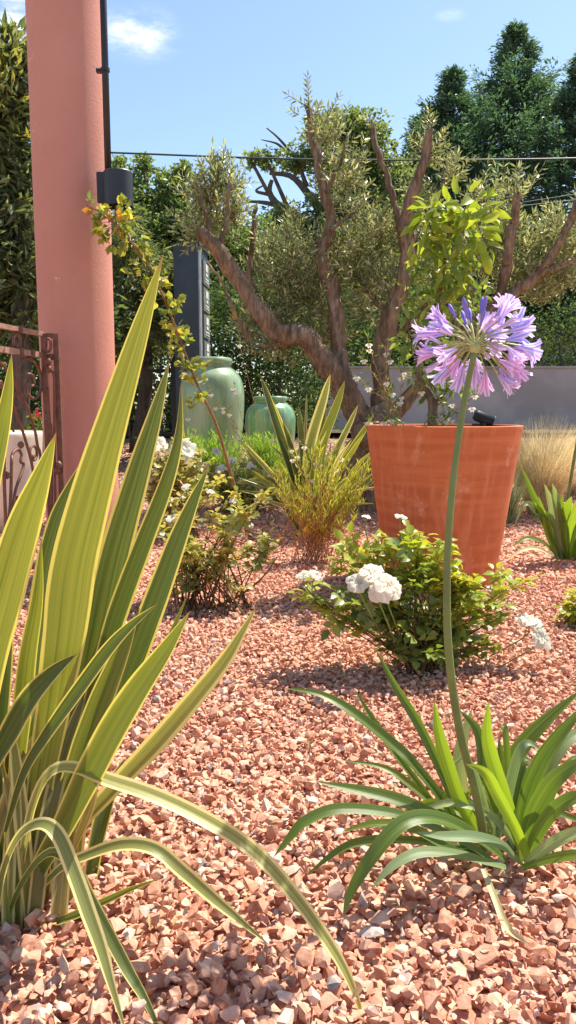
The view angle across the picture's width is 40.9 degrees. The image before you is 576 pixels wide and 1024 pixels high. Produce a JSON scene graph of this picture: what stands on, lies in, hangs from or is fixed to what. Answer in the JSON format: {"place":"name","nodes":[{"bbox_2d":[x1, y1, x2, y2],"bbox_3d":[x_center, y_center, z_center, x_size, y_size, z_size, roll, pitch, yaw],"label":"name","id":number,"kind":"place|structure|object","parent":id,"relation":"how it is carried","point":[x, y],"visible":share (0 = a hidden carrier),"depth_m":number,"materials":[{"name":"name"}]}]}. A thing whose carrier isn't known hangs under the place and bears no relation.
{"place":"outdoors","nodes":[
{"label":"outdoors","id":0,"kind":"place"},
{"bbox_2d":[0,437,575,1023],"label":"gravel","id":1,"kind":"structure","parent":0,"point":[426,995],"depth_m":1.19,"materials":[{"name":"gravel"}]},
{"bbox_2d":[0,430,42,532],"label":"planter","id":2,"kind":"object","parent":1,"relation":"on","point":[15,437],"visible":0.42,"depth_m":4.16,"materials":[{"name":"beige ceramic"}]},
{"bbox_2d":[24,409,42,429],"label":"geranium","id":3,"kind":"object","parent":2,"relation":"in","point":[36,415],"visible":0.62,"depth_m":5.93,"materials":[{"name":"green plant"}]},
{"bbox_2d":[0,323,65,569],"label":"iron fence panel","id":4,"kind":"object","parent":1,"relation":"on","point":[57,429],"visible":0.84,"depth_m":2.87,"materials":[{"name":"brown metal"}]},
{"bbox_2d":[25,0,118,535],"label":"column","id":5,"kind":"structure","parent":1,"relation":"on","point":[74,276],"depth_m":2.95,"materials":[{"name":"paint"}]},
{"bbox_2d":[96,0,133,224],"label":"wall lamp","id":6,"kind":"object","parent":5,"relation":"attached to","point":[113,184],"visible":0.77,"depth_m":2.85,"materials":[{"name":"black metal"}]},
{"bbox_2d":[0,281,173,452],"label":"hedge","id":7,"kind":"object","parent":1,"relation":"on","point":[34,404],"visible":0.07,"depth_m":6.53,"materials":[{"name":"green plant"}]},
{"bbox_2d":[125,331,175,445],"bbox_3d":[-1.493,-1.304,8.132,0.865,1.380,0.165,0,7,0],"label":"metal railing","id":8,"kind":"object","parent":1,"relation":"on","point":[173,392],"visible":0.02,"depth_m":8.09,"materials":[{"name":"black metal"}]},
{"bbox_2d":[82,191,250,536],"bbox_3d":[-0.370,-0.494,3.363,0.254,1.457,1.296,4,8,26],"label":"climbing rose","id":9,"kind":"object","parent":1,"relation":"on","point":[125,230],"visible":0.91,"depth_m":2.94,"materials":[{"name":"green plant"}]},
{"bbox_2d":[0,255,363,1023],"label":"variegated flax","id":10,"kind":"object","parent":1,"relation":"on","point":[88,669],"visible":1,"depth_m":1.01,"materials":[{"name":"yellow plant"}]},
{"bbox_2d":[145,436,230,539],"bbox_3d":[-0.555,-0.132,4.063,0.501,0.536,0.365,-6,10,-38],"label":"rose bush","id":11,"kind":"object","parent":1,"relation":"on","point":[189,450],"visible":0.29,"depth_m":3.98,"materials":[{"name":"green plant"}]},
{"bbox_2d":[163,427,254,491],"bbox_3d":[-0.553,-0.376,5.535,0.638,0.487,0.630,5,9,34],"label":"rosemary bush","id":12,"kind":"object","parent":1,"relation":"on","point":[210,455],"visible":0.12,"depth_m":5.46,"materials":[{"name":"green plant"}]},
{"bbox_2d":[179,357,243,466],"bbox_3d":[-0.584,-0.703,5.959,0.497,0.952,0.497,0,7,0],"label":"glazed jar","id":13,"kind":"object","parent":1,"relation":"on","point":[221,373],"visible":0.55,"depth_m":5.75,"materials":[{"name":"ceramic"}]},
{"bbox_2d":[156,456,284,618],"bbox_3d":[-0.267,0.079,2.733,0.449,0.541,0.435,5,9,34],"label":"rose bush","id":14,"kind":"object","parent":1,"relation":"on","point":[196,568],"visible":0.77,"depth_m":2.71,"materials":[{"name":"green plant"}]},
{"bbox_2d":[197,447,273,512],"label":"rose bush","id":15,"kind":"object","parent":1,"relation":"on","point":[215,469],"visible":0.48,"depth_m":4.74,"materials":[{"name":"green plant"}]},
{"bbox_2d":[176,333,299,525],"bbox_3d":[-0.249,-0.454,4.329,0.739,1.080,0.167,0,7,0],"label":"gaura","id":16,"kind":"object","parent":1,"relation":"on","point":[223,408],"visible":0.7,"depth_m":4.29,"materials":[{"name":"green plant"}]},
{"bbox_2d":[227,431,298,493],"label":"rosemary bush","id":17,"kind":"object","parent":1,"relation":"on","point":[274,455],"visible":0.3,"depth_m":5.30,"materials":[{"name":"green plant"}]},
{"bbox_2d":[245,396,295,466],"bbox_3d":[-0.145,-0.626,6.373,0.415,0.649,0.415,0,7,0],"label":"glazed jar","id":18,"kind":"object","parent":1,"relation":"on","point":[285,410],"visible":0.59,"depth_m":6.20,"materials":[{"name":"ceramic"}]},
{"bbox_2d":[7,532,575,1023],"bbox_3d":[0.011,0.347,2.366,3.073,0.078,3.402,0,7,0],"label":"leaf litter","id":19,"kind":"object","parent":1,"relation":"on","point":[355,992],"visible":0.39,"depth_m":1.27,"materials":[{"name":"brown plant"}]},
{"bbox_2d":[235,373,373,532],"bbox_3d":[0.115,-0.297,4.104,0.780,0.868,0.546,5,9,32],"label":"variegated flax","id":20,"kind":"object","parent":1,"relation":"on","point":[318,433],"visible":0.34,"depth_m":4.13,"materials":[{"name":"green plant"}]},
{"bbox_2d":[268,439,372,565],"bbox_3d":[0.167,-0.053,3.485,0.523,0.581,0.284,0,7,0],"label":"needle shrub","id":21,"kind":"object","parent":1,"relation":"on","point":[313,528],"visible":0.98,"depth_m":3.49,"materials":[{"name":"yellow plant"}]},
{"bbox_2d":[288,439,352,536],"bbox_3d":[0.189,-0.114,3.959,0.386,0.543,0.184,-5,9,-35],"label":"gaura","id":22,"kind":"object","parent":1,"relation":"on","point":[293,460],"visible":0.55,"depth_m":3.90,"materials":[{"name":"green plant"}]},
{"bbox_2d":[164,70,575,513],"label":"olive tree","id":23,"kind":"object","parent":1,"relation":"on","point":[551,262],"visible":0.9,"depth_m":4.75,"materials":[{"name":"green plant"}]},
{"bbox_2d":[285,514,551,677],"bbox_3d":[0.351,0.230,2.047,0.722,0.434,0.378,0,7,0],"label":"rose bush","id":24,"kind":"object","parent":1,"relation":"on","point":[418,644],"visible":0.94,"depth_m":2.05,"materials":[{"name":"green plant"}]},
{"bbox_2d":[274,293,575,917],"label":"agapanthus","id":25,"kind":"object","parent":1,"relation":"on","point":[524,805],"visible":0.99,"depth_m":1.13,"materials":[{"name":"green plant"}]},
{"bbox_2d":[366,424,523,589],"bbox_3d":[0.623,-0.030,3.143,0.617,0.642,0.617,0,7,0],"label":"terracotta pot","id":26,"kind":"object","parent":1,"relation":"on","point":[411,464],"visible":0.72,"depth_m":2.90,"materials":[{"name":"ceramic"}]},
{"bbox_2d":[353,331,406,425],"bbox_3d":[0.406,-0.513,3.129,0.274,0.428,0.133,-4,9,-30],"label":"gaura","id":27,"kind":"object","parent":26,"relation":"on","point":[391,421],"visible":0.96,"depth_m":3.12,"materials":[{"name":"green plant"}]},
{"bbox_2d":[401,362,478,425],"bbox_3d":[0.604,-0.452,3.062,0.333,0.289,0.108,0,7,0],"label":"gaura","id":28,"kind":"object","parent":26,"relation":"on","point":[441,418],"visible":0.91,"depth_m":3.07,"materials":[{"name":"green plant"}]},
{"bbox_2d":[386,175,511,425],"bbox_3d":[0.629,-0.814,3.066,0.473,1.012,0.330,2,8,17],"label":"potted shrub","id":29,"kind":"object","parent":26,"relation":"on","point":[457,217],"visible":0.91,"depth_m":3.02,"materials":[{"name":"green plant"}]},
{"bbox_2d":[472,410,495,425],"bbox_3d":[0.826,-0.377,3.258,0.099,0.104,0.054,2,8,14],"label":"spotlight","id":30,"kind":"object","parent":26,"relation":"attached to","point":[482,418],"visible":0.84,"depth_m":3.24,"materials":[{"name":"black metal"}]},
{"bbox_2d":[480,868,528,943],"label":"dry leaf","id":31,"kind":"object","parent":1,"relation":"on","point":[507,926],"visible":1,"depth_m":1.04,"materials":[{"name":"beige plant"}]},
{"bbox_2d":[507,443,575,560],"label":"agapanthus","id":32,"kind":"object","parent":1,"relation":"on","point":[558,520],"visible":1,"depth_m":3.50,"materials":[{"name":"green plant"}]},
{"bbox_2d":[513,413,575,516],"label":"feather grass","id":33,"kind":"object","parent":1,"relation":"on","point":[545,464],"depth_m":4.55,"materials":[{"name":"plant"}]},
{"bbox_2d":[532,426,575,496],"bbox_3d":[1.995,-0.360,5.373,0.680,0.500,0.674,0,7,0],"label":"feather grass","id":34,"kind":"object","parent":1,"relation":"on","point":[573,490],"depth_m":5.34,"materials":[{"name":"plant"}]},
{"bbox_2d":[551,587,575,625],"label":"rose bush","id":35,"kind":"object","parent":1,"relation":"on","point":[569,607],"visible":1,"depth_m":2.52,"materials":[{"name":"green plant"}]},
{"bbox_2d":[0,0,575,407],"label":"sky","id":36,"kind":"structure","parent":0,"point":[183,74],"materials":[{"name":"blue"}]},
{"bbox_2d":[40,411,575,511],"bbox_3d":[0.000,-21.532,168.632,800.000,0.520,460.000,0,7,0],"label":"ground","id":37,"kind":"structure","parent":0,"point":[335,436],"depth_m":8.64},
{"bbox_2d":[0,9,38,429],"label":"broadleaf tree","id":38,"kind":"object","parent":37,"relation":"on","point":[18,286],"visible":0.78,"depth_m":5.78,"materials":[{"name":"green plant"}]},
{"bbox_2d":[111,209,219,452],"bbox_3d":[-1.435,-1.726,7.237,1.658,2.365,1.161,0,7,0],"label":"narrow leaved tree","id":39,"kind":"object","parent":37,"relation":"on","point":[132,300],"visible":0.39,"depth_m":7.11,"materials":[{"name":"green plant"}]},
{"bbox_2d":[0,254,372,439],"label":"hedge","id":40,"kind":"object","parent":37,"relation":"on","point":[233,350],"visible":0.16,"depth_m":9.28,"materials":[{"name":"green plant"}]},
{"bbox_2d":[172,241,209,423],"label":"sign pillar","id":41,"kind":"structure","parent":37,"relation":"on","point":[191,275],"depth_m":6.78,"materials":[{"name":"metal"}]},
{"bbox_2d":[111,151,288,422],"bbox_3d":[-1.660,-3.656,13.027,3.715,4.694,2.611,0,7,0],"label":"deciduous tree","id":42,"kind":"object","parent":37,"relation":"on","point":[161,192],"visible":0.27,"depth_m":12.64,"materials":[{"name":"green plant"}]},
{"bbox_2d":[246,280,431,428],"bbox_3d":[0.877,-2.334,12.047,3.110,2.947,2.568,0,7,0],"label":"hedge","id":43,"kind":"object","parent":37,"relation":"on","point":[362,329],"visible":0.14,"depth_m":11.84,"materials":[{"name":"green plant"}]},
{"bbox_2d":[238,104,455,365],"bbox_3d":[1.257,-4.873,15.805,4.753,6.380,3.646,0,7,0],"label":"deciduous tree","id":44,"kind":"object","parent":37,"relation":"on","point":[397,169],"visible":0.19,"depth_m":15.07,"materials":[{"name":"green plant"}]},
{"bbox_2d":[126,429,575,432],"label":"curb","id":45,"kind":"structure","parent":37,"relation":"on","point":[338,431],"depth_m":9.66,"materials":[{"name":"grey concrete"}]},
{"bbox_2d":[356,109,473,365],"bbox_3d":[3.132,-6.596,21.455,7.444,8.504,7.315,-3,8,-20],"label":"conifer tree","id":46,"kind":"object","parent":37,"relation":"on","point":[411,130],"depth_m":20.66,"materials":[{"name":"green plant"}]},
{"bbox_2d":[269,63,575,388],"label":"conifer tree","id":47,"kind":"object","parent":37,"relation":"on","point":[449,96],"visible":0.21,"depth_m":18.35,"materials":[{"name":"green conifer foliage"},{"name":"brown bark"}]},
{"bbox_2d":[307,17,575,375],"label":"conifer tree","id":48,"kind":"object","parent":37,"relation":"on","point":[517,90],"visible":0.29,"depth_m":18.90,"materials":[{"name":"green plant"}]},
{"bbox_2d":[324,366,575,428],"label":"wall","id":49,"kind":"structure","parent":37,"relation":"on","point":[543,391],"depth_m":10.89,"materials":[{"name":"grey paint"}]},
{"bbox_2d":[422,281,575,365],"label":"hedge","id":50,"kind":"object","parent":37,"relation":"on","point":[547,357],"visible":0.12,"depth_m":14.12,"materials":[{"name":"green plant"}]},
{"bbox_2d":[444,52,575,347],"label":"conifer tree","id":51,"kind":"object","parent":37,"relation":"on","point":[559,170],"visible":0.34,"depth_m":17.59,"materials":[{"name":"green plant"}]},
{"bbox_2d":[500,299,575,365],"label":"hedge","id":52,"kind":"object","parent":37,"relation":"on","point":[560,333],"depth_m":17.19,"materials":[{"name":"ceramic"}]},
{"bbox_2d":[554,357,575,365],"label":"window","id":53,"kind":"structure","parent":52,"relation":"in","point":[555,357],"depth_m":17.16,"materials":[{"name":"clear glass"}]},
{"bbox_2d":[111,152,575,160],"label":"overhead cable","id":54,"kind":"object","parent":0,"point":[338,159],"visible":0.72,"depth_m":9.03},
{"bbox_2d":[134,194,573,232],"bbox_3d":[0.000,-4.614,11.619,14.541,0.919,0.490,1,8,7],"label":"overhead cable","id":55,"kind":"object","parent":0,"point":[343,227],"visible":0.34,"depth_m":11.41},
{"bbox_2d":[320,200,572,213],"bbox_3d":[4.029,-4.712,11.484,7.105,0.546,0.014,0,7,0],"label":"overhead cable","id":56,"kind":"object","parent":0,"point":[493,208],"visible":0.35,"depth_m":11.50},
{"bbox_2d":[506,464,535,524],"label":"blue grass","id":57,"kind":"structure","parent":0,"point":[512,511],"depth_m":4.37,"materials":[{"name":"plant"}]}
]}

